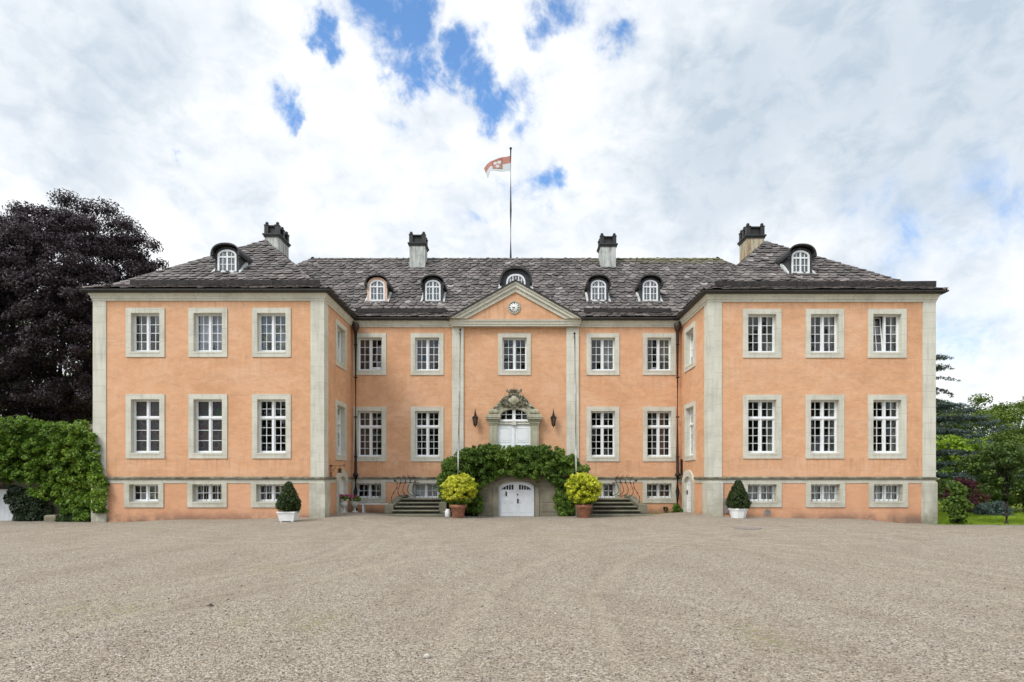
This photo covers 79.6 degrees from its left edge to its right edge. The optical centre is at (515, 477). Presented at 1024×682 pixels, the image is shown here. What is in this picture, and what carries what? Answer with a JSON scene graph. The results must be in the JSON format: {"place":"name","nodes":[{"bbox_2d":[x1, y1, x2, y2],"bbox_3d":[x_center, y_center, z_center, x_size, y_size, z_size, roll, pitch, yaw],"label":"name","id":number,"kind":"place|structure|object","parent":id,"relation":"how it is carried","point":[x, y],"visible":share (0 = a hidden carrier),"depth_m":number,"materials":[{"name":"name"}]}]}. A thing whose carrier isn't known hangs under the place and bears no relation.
{"place":"outdoors","nodes":[
{"label":"outdoors","id":0,"kind":"place"},
{"bbox_2d":[329,464,344,476],"bbox_3d":[-7.197,-0.314,24.749,0.631,0.525,0.202,0,0,16],"label":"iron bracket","id":1,"kind":"object","parent":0,"point":[339,469],"visible":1,"depth_m":24.73,"materials":[{"name":"black metal"}]},
{"bbox_2d":[0,512,1023,681],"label":"gravel court","id":2,"kind":"object","parent":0,"point":[409,543],"visible":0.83,"depth_m":8.34,"materials":[{"name":"beige gravel"}]},
{"bbox_2d":[2,484,54,520],"bbox_3d":[-19.428,1.070,24.467,1.999,1.663,0.526,0,0,0],"label":"shade shrub","id":3,"kind":"object","parent":2,"relation":"on","point":[31,508],"visible":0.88,"depth_m":24.35,"materials":[{"name":"green plant"}]},
{"bbox_2d":[44,514,57,521],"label":"stone block","id":4,"kind":"structure","parent":2,"relation":"on","point":[49,518],"depth_m":24.15,"materials":[{"name":"stone"}]},
{"bbox_2d":[54,506,90,521],"bbox_3d":[-17.366,1.473,24.277,1.693,0.756,0.524,0,0,0],"label":"shade shrub","id":5,"kind":"object","parent":2,"relation":"on","point":[67,517],"visible":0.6,"depth_m":24.12,"materials":[{"name":"green plant"}]},
{"bbox_2d":[275,481,301,521],"bbox_3d":[-8.244,0.845,22.301,0.935,1.484,0.947,0,0,-25],"label":"topiary cone","id":6,"kind":"object","parent":2,"relation":"on","point":[288,503],"visible":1,"depth_m":22.06,"materials":[{"name":"green plant"}]},
{"bbox_2d":[339,494,352,512],"bbox_3d":[-7.312,1.095,26.304,0.746,0.849,0.542,0,0,0],"label":"flower urn","id":7,"kind":"object","parent":2,"relation":"on","point":[344,499],"visible":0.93,"depth_m":26.19,"materials":[{"name":"grey stone"}]},
{"bbox_2d":[350,495,360,511],"bbox_3d":[-7.134,1.143,27.285,0.528,0.823,0.492,0,0,0],"label":"flower urn","id":8,"kind":"object","parent":2,"relation":"on","point":[354,502],"visible":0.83,"depth_m":27.19,"materials":[{"name":"grey stone"}]},
{"bbox_2d":[359,503,388,512],"bbox_3d":[-6.322,1.374,27.485,1.427,0.450,0.370,0,0,0],"label":"garden bench","id":9,"kind":"object","parent":2,"relation":"on","point":[363,507],"visible":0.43,"depth_m":27.64,"materials":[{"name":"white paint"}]},
{"bbox_2d":[379,495,472,516],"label":"stone steps","id":10,"kind":"structure","parent":2,"relation":"on","point":[400,506],"depth_m":26.47,"materials":[{"name":"grey stone"}]},
{"bbox_2d":[391,475,418,503],"bbox_3d":[-4.850,0.547,27.398,0.426,1.378,1.694,0,0,29],"label":"iron railing","id":11,"kind":"object","parent":10,"relation":"on","point":[414,482],"visible":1,"depth_m":27.35,"materials":[{"name":"black metal"}]},
{"bbox_2d":[444,509,450,516],"bbox_3d":[-2.864,1.482,25.956,0.266,0.340,0.249,0,0,41],"label":"white jug","id":12,"kind":"object","parent":2,"relation":"on","point":[447,512],"visible":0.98,"depth_m":25.86,"materials":[{"name":"paint"}]},
{"bbox_2d":[440,473,477,517],"bbox_3d":[-2.342,0.708,25.460,1.630,1.892,1.644,0,0,0],"label":"potted shrub","id":13,"kind":"object","parent":2,"relation":"on","point":[456,492],"visible":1,"depth_m":25.16,"materials":[{"name":"yellow plant"}]},
{"bbox_2d":[457,328,460,473],"bbox_3d":[-2.394,-2.276,25.915,0.227,8.063,0.114,0,0,0],"label":"slim flagpole","id":14,"kind":"object","parent":2,"relation":"on","point":[459,406],"visible":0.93,"depth_m":25.90,"materials":[{"name":"white metal"}]},
{"bbox_2d":[478,473,559,515],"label":"terrace","id":15,"kind":"structure","parent":2,"relation":"on","point":[508,495],"depth_m":26.80,"materials":[{"name":"stone"}]},
{"bbox_2d":[498,481,533,515],"bbox_3d":[0.030,0.913,26.883,1.580,1.533,0.135,0,0,0],"label":"cellar door","id":16,"kind":"structure","parent":15,"relation":"in","point":[515,498],"depth_m":26.90,"materials":[{"name":"grey paint"}]},
{"bbox_2d":[573,332,577,516],"bbox_3d":[2.532,-2.195,25.915,0.206,7.900,0.114,0,0,0],"label":"slim flagpole","id":17,"kind":"object","parent":2,"relation":"on","point":[576,461],"visible":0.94,"depth_m":25.90,"materials":[{"name":"white metal"}]},
{"bbox_2d":[564,472,603,517],"bbox_3d":[2.833,0.701,25.490,1.583,1.902,1.477,0,0,43],"label":"potted shrub","id":18,"kind":"object","parent":2,"relation":"on","point":[581,496],"visible":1,"depth_m":25.18,"materials":[{"name":"yellow plant"}]},
{"bbox_2d":[561,477,653,516],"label":"stone steps","id":19,"kind":"structure","parent":2,"relation":"on","point":[630,506],"depth_m":26.47,"materials":[{"name":"grey stone"}]},
{"bbox_2d":[612,475,639,503],"bbox_3d":[4.850,0.547,27.398,0.426,1.378,1.695,0,0,-29],"label":"iron railing","id":20,"kind":"object","parent":19,"relation":"on","point":[616,482],"visible":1,"depth_m":27.35,"materials":[{"name":"black metal"}]},
{"bbox_2d":[670,503,682,512],"bbox_3d":[7.267,1.381,27.750,0.646,0.477,0.413,0,0,0],"label":"ground plant","id":21,"kind":"object","parent":2,"relation":"on","point":[676,508],"visible":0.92,"depth_m":27.64,"materials":[{"name":"green plant"}]},
{"bbox_2d":[725,479,751,517],"bbox_3d":[8.440,0.784,23.297,1.009,1.472,0.940,0,0,0],"label":"topiary cone","id":22,"kind":"object","parent":2,"relation":"on","point":[738,502],"visible":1,"depth_m":23.08,"materials":[{"name":"green plant"}]},
{"bbox_2d":[733,527,761,528],"bbox_3d":[7.205,1.553,19.082,0.840,0.016,0.840,0,0,0],"label":"manhole cover","id":23,"kind":"object","parent":2,"relation":"on","point":[747,527],"visible":1,"depth_m":19.05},
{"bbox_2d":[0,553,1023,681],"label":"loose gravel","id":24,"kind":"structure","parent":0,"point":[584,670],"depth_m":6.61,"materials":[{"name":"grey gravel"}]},
{"bbox_2d":[0,0,1023,478],"label":"sky","id":25,"kind":"structure","parent":0,"point":[883,137],"materials":[{"name":"white"}]},
{"bbox_2d":[651,479,1023,524],"bbox_3d":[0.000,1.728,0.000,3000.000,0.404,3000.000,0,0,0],"label":"lawn","id":26,"kind":"structure","parent":0,"point":[1019,509],"depth_m":33.39,"materials":[{"name":"green plant"}]},
{"bbox_2d":[0,424,92,520],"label":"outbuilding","id":27,"kind":"structure","parent":26,"relation":"on","point":[6,514],"depth_m":24.75,"materials":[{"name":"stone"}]},
{"bbox_2d":[0,485,12,520],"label":"plank door","id":28,"kind":"structure","parent":27,"relation":"in","point":[5,515],"depth_m":24.80,"materials":[{"name":"grey paint"}]},
{"bbox_2d":[0,415,109,521],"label":"wall creeper","id":29,"kind":"object","parent":27,"relation":"attached to","point":[24,435],"depth_m":23.91,"materials":[{"name":"green plant"}]},
{"bbox_2d":[1,319,92,423],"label":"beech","id":30,"kind":"object","parent":26,"relation":"on","point":[33,383],"depth_m":51.81,"materials":[{"name":"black plant"}]},
{"bbox_2d":[0,187,169,423],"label":"copper beech","id":31,"kind":"object","parent":26,"relation":"on","point":[28,251],"visible":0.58,"depth_m":34.62,"materials":[{"name":"purple plant"}]},
{"bbox_2d":[79,222,948,523],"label":"manor house","id":32,"kind":"structure","parent":26,"relation":"on","point":[251,380],"depth_m":24.38,"materials":[{"name":"orange paint"}]},
{"bbox_2d":[124,482,163,506],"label":"window","id":33,"kind":"structure","parent":32,"relation":"in","point":[154,492],"depth_m":23.96,"materials":[{"name":"stone"}]},
{"bbox_2d":[126,308,164,356],"bbox_3d":[-14.450,-5.680,24.125,1.510,1.920,0.350,0,0,0],"label":"window","id":34,"kind":"structure","parent":32,"relation":"in","point":[131,313],"depth_m":23.96,"materials":[{"name":"stone"}]},
{"bbox_2d":[126,394,164,458],"bbox_3d":[-14.450,-2.015,24.125,1.510,2.510,0.350,0,0,0],"label":"window","id":35,"kind":"structure","parent":32,"relation":"in","point":[145,413],"depth_m":24.14,"materials":[{"name":"stone"}]},
{"bbox_2d":[187,482,226,506],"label":"window","id":36,"kind":"structure","parent":32,"relation":"in","point":[192,487],"depth_m":23.96,"materials":[{"name":"stone"}]},
{"bbox_2d":[188,308,226,356],"bbox_3d":[-12.006,-5.680,24.155,1.510,1.920,0.409,0,0,0],"label":"window","id":37,"kind":"structure","parent":32,"relation":"in","point":[207,327],"depth_m":24.16,"materials":[{"name":"stone"}]},
{"bbox_2d":[188,394,226,458],"bbox_3d":[-12.006,-2.015,24.125,1.510,2.510,0.350,0,0,0],"label":"window","id":38,"kind":"structure","parent":32,"relation":"in","point":[207,413],"depth_m":24.16,"materials":[{"name":"stone"}]},
{"bbox_2d":[251,482,285,506],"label":"window","id":39,"kind":"structure","parent":32,"relation":"in","point":[256,501],"depth_m":23.96,"materials":[{"name":"stone"}]},
{"bbox_2d":[252,308,290,356],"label":"window","id":40,"kind":"structure","parent":32,"relation":"in","point":[271,327],"depth_m":24.16,"materials":[{"name":"stone"}]},
{"bbox_2d":[252,394,290,458],"bbox_3d":[-9.525,-2.015,24.125,1.510,2.510,0.350,0,0,0],"label":"window","id":41,"kind":"structure","parent":32,"relation":"in","point":[257,399],"depth_m":23.96,"materials":[{"name":"stone"}]},
{"bbox_2d":[335,318,346,370],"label":"window","id":42,"kind":"structure","parent":32,"relation":"in","point":[340,330],"depth_m":26.90,"materials":[{"name":"stone"}]},
{"bbox_2d":[335,399,346,460],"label":"window","id":43,"kind":"structure","parent":32,"relation":"in","point":[340,407],"depth_m":26.93,"materials":[{"name":"stone"}]},
{"bbox_2d":[352,481,385,502],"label":"window","id":44,"kind":"structure","parent":32,"relation":"in","point":[364,499],"depth_m":28.17,"materials":[{"name":"stone"}]},
{"bbox_2d":[353,333,385,374],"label":"window","id":45,"kind":"structure","parent":32,"relation":"in","point":[365,347],"depth_m":28.32,"materials":[{"name":"stone"}]},
{"bbox_2d":[353,407,385,460],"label":"window","id":46,"kind":"structure","parent":32,"relation":"in","point":[364,420],"depth_m":28.34,"materials":[{"name":"stone"}]},
{"bbox_2d":[409,481,439,497],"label":"window","id":47,"kind":"structure","parent":32,"relation":"in","point":[425,489],"depth_m":28.43,"materials":[{"name":"stone"}]},
{"bbox_2d":[411,333,443,374],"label":"window","id":48,"kind":"structure","parent":32,"relation":"in","point":[414,336],"depth_m":28.17,"materials":[{"name":"stone"}]},
{"bbox_2d":[411,407,443,460],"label":"window","id":49,"kind":"structure","parent":32,"relation":"in","point":[414,410],"depth_m":28.17,"materials":[{"name":"stone"}]},
{"bbox_2d":[472,409,477,426],"bbox_3d":[-1.814,-2.723,27.995,0.264,0.875,0.388,0,0,25],"label":"wall lantern","id":50,"kind":"object","parent":32,"relation":"attached to","point":[475,419],"depth_m":27.89,"materials":[{"name":"black metal"}]},
{"bbox_2d":[509,147,511,257],"bbox_3d":[-0.266,-15.079,34.000,0.150,6.457,0.150,0,0,0],"label":"roof flagpole","id":51,"kind":"object","parent":32,"relation":"on","point":[510,148],"visible":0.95,"depth_m":33.98,"materials":[{"name":"grey metal"}]},
{"bbox_2d":[484,156,510,177],"bbox_3d":[-1.032,-17.269,34.074,1.533,1.130,0.191,0,0,14],"label":"flag","id":52,"kind":"object","parent":51,"relation":"attached to","point":[502,164],"visible":1,"depth_m":34.01,"materials":[{"name":"fabric"}]},
{"bbox_2d":[436,443,590,515],"bbox_3d":[-0.066,0.112,26.934,6.799,3.250,2.104,0,0,0],"label":"ivy","id":53,"kind":"object","parent":32,"relation":"attached to","point":[494,461],"visible":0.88,"depth_m":26.36,"materials":[{"name":"green plant"}]},
{"bbox_2d":[497,420,529,447],"bbox_3d":[-0.073,-1.345,28.055,1.580,2.550,0.250,0,0,0],"label":"front door","id":54,"kind":"structure","parent":32,"relation":"in","point":[513,433],"depth_m":28.05,"materials":[{"name":"white paint"}]},
{"bbox_2d":[498,333,530,374],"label":"window","id":55,"kind":"structure","parent":32,"relation":"in","point":[501,336],"depth_m":28.17,"materials":[{"name":"stone"}]},
{"bbox_2d":[550,409,556,427],"bbox_3d":[1.747,-2.723,27.995,0.264,0.875,0.388,0,0,25],"label":"wall lantern","id":56,"kind":"object","parent":32,"relation":"attached to","point":[553,417],"depth_m":27.90,"materials":[{"name":"black metal"}]},
{"bbox_2d":[586,333,618,374],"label":"window","id":57,"kind":"structure","parent":32,"relation":"in","point":[609,347],"depth_m":28.17,"materials":[{"name":"stone"}]},
{"bbox_2d":[586,407,618,460],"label":"window","id":58,"kind":"structure","parent":32,"relation":"in","point":[589,410],"depth_m":28.17,"materials":[{"name":"stone"}]},
{"bbox_2d":[586,481,619,497],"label":"window","id":59,"kind":"structure","parent":32,"relation":"in","point":[615,488],"depth_m":28.34,"materials":[{"name":"stone"}]},
{"bbox_2d":[642,481,675,502],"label":"window","id":60,"kind":"structure","parent":32,"relation":"in","point":[671,498],"depth_m":28.17,"materials":[{"name":"stone"}]},
{"bbox_2d":[643,333,675,374],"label":"window","id":61,"kind":"structure","parent":32,"relation":"in","point":[665,347],"depth_m":28.17,"materials":[{"name":"stone"}]},
{"bbox_2d":[643,407,675,460],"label":"window","id":62,"kind":"structure","parent":32,"relation":"in","point":[657,426],"depth_m":28.33,"materials":[{"name":"stone"}]},
{"bbox_2d":[684,321,695,372],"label":"window","id":63,"kind":"structure","parent":32,"relation":"in","point":[690,332],"depth_m":27.29,"materials":[{"name":"stone"}]},
{"bbox_2d":[684,401,695,460],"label":"window","id":64,"kind":"structure","parent":32,"relation":"in","point":[690,408],"depth_m":27.33,"materials":[{"name":"stone"}]},
{"bbox_2d":[743,309,781,357],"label":"window","id":65,"kind":"structure","parent":32,"relation":"in","point":[773,317],"depth_m":24.11,"materials":[{"name":"stone"}]},
{"bbox_2d":[743,395,781,458],"bbox_3d":[9.690,-2.015,24.306,1.510,2.510,0.412,0,0,0],"label":"window","id":66,"kind":"structure","parent":32,"relation":"in","point":[773,417],"depth_m":24.12,"materials":[{"name":"stone"}]},
{"bbox_2d":[743,482,781,506],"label":"window","id":67,"kind":"structure","parent":32,"relation":"in","point":[762,494],"depth_m":24.23,"materials":[{"name":"stone"}]},
{"bbox_2d":[805,309,843,357],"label":"window","id":68,"kind":"structure","parent":32,"relation":"in","point":[835,317],"depth_m":24.11,"materials":[{"name":"stone"}]},
{"bbox_2d":[805,395,843,458],"bbox_3d":[12.150,-2.015,24.306,1.510,2.510,0.411,0,0,0],"label":"window","id":69,"kind":"structure","parent":32,"relation":"in","point":[835,403],"depth_m":24.17,"materials":[{"name":"stone"}]},
{"bbox_2d":[806,482,844,506],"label":"window","id":70,"kind":"structure","parent":32,"relation":"in","point":[832,494],"depth_m":24.19,"materials":[{"name":"stone"}]},
{"bbox_2d":[868,309,906,357],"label":"window","id":71,"kind":"structure","parent":32,"relation":"in","point":[897,318],"depth_m":24.12,"materials":[{"name":"stone"}]},
{"bbox_2d":[868,395,906,458],"bbox_3d":[14.598,-2.015,24.305,1.510,2.510,0.410,0,0,0],"label":"window","id":72,"kind":"structure","parent":32,"relation":"in","point":[897,417],"depth_m":24.19,"materials":[{"name":"stone"}]},
{"bbox_2d":[868,482,907,506],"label":"window","id":73,"kind":"structure","parent":32,"relation":"in","point":[880,494],"depth_m":24.19,"materials":[{"name":"stone"}]},
{"bbox_2d":[936,398,953,461],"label":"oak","id":74,"kind":"object","parent":26,"relation":"on","point":[945,459],"visible":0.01,"depth_m":51.14,"materials":[{"name":"green plant"}]},
{"bbox_2d":[936,456,960,486],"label":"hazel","id":75,"kind":"object","parent":26,"relation":"on","point":[939,479],"depth_m":40.06,"materials":[{"name":"green plant"}]},
{"bbox_2d":[936,354,968,444],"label":"conifer","id":76,"kind":"object","parent":26,"relation":"on","point":[940,367],"visible":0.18,"depth_m":45.73,"materials":[{"name":"green plant"}]},
{"bbox_2d":[937,480,974,524],"bbox_3d":[16.962,0.998,23.626,1.182,1.841,1.001,0,0,-24],"label":"leafy shrub","id":77,"kind":"object","parent":26,"relation":"on","point":[959,507],"visible":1,"depth_m":23.50,"materials":[{"name":"green plant"}]},
{"bbox_2d":[936,432,990,480],"bbox_3d":[28.056,-0.406,38.879,5.243,5.112,3.706,0,0,0],"label":"lime tree","id":78,"kind":"object","parent":26,"relation":"on","point":[954,442],"visible":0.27,"depth_m":38.17,"materials":[{"name":"green plant"}]},
{"bbox_2d":[939,477,990,510],"bbox_3d":[20.810,0.935,28.530,2.040,2.049,1.701,0,0,0],"label":"red maple","id":79,"kind":"object","parent":26,"relation":"on","point":[968,483],"visible":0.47,"depth_m":28.27,"materials":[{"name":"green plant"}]},
{"bbox_2d":[936,401,1023,489],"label":"cedar","id":80,"kind":"object","parent":26,"relation":"on","point":[948,406],"visible":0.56,"depth_m":32.08,"materials":[{"name":"green plant"}]},
{"bbox_2d":[936,393,1023,491],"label":"oak","id":81,"kind":"object","parent":26,"relation":"on","point":[1006,413],"visible":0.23,"depth_m":45.75,"materials":[{"name":"green plant"}]},
{"bbox_2d":[938,473,1021,513],"bbox_3d":[23.807,0.898,31.479,4.774,2.504,2.534,0,0,0],"label":"holly","id":82,"kind":"object","parent":26,"relation":"on","point":[999,495],"visible":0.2,"depth_m":31.15,"materials":[{"name":"green plant"}]},
{"bbox_2d":[938,511,1023,524],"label":"grass","id":83,"kind":"structure","parent":26,"relation":"on","point":[1015,519],"depth_m":26.16,"materials":[{"name":"green plant"}]},
{"bbox_2d":[954,441,1023,524],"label":"tree","id":84,"kind":"object","parent":26,"relation":"on","point":[1010,457],"visible":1,"depth_m":23.84,"materials":[{"name":"green plant"}]},
{"bbox_2d":[970,500,1015,515],"bbox_3d":[22.974,1.494,29.546,1.815,0.954,1.287,0,0,22],"label":"blue juniper","id":85,"kind":"object","parent":26,"relation":"on","point":[984,508],"visible":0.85,"depth_m":29.36,"materials":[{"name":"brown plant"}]},
{"bbox_2d":[979,423,1023,511],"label":"hazel","id":86,"kind":"object","parent":26,"relation":"on","point":[1016,438],"visible":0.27,"depth_m":32.96,"materials":[{"name":"green plant"}]},
{"bbox_2d":[1002,421,1023,500],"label":"hazel","id":87,"kind":"object","parent":26,"relation":"on","point":[1017,431],"visible":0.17,"depth_m":34.67,"materials":[{"name":"green plant"}]}
]}

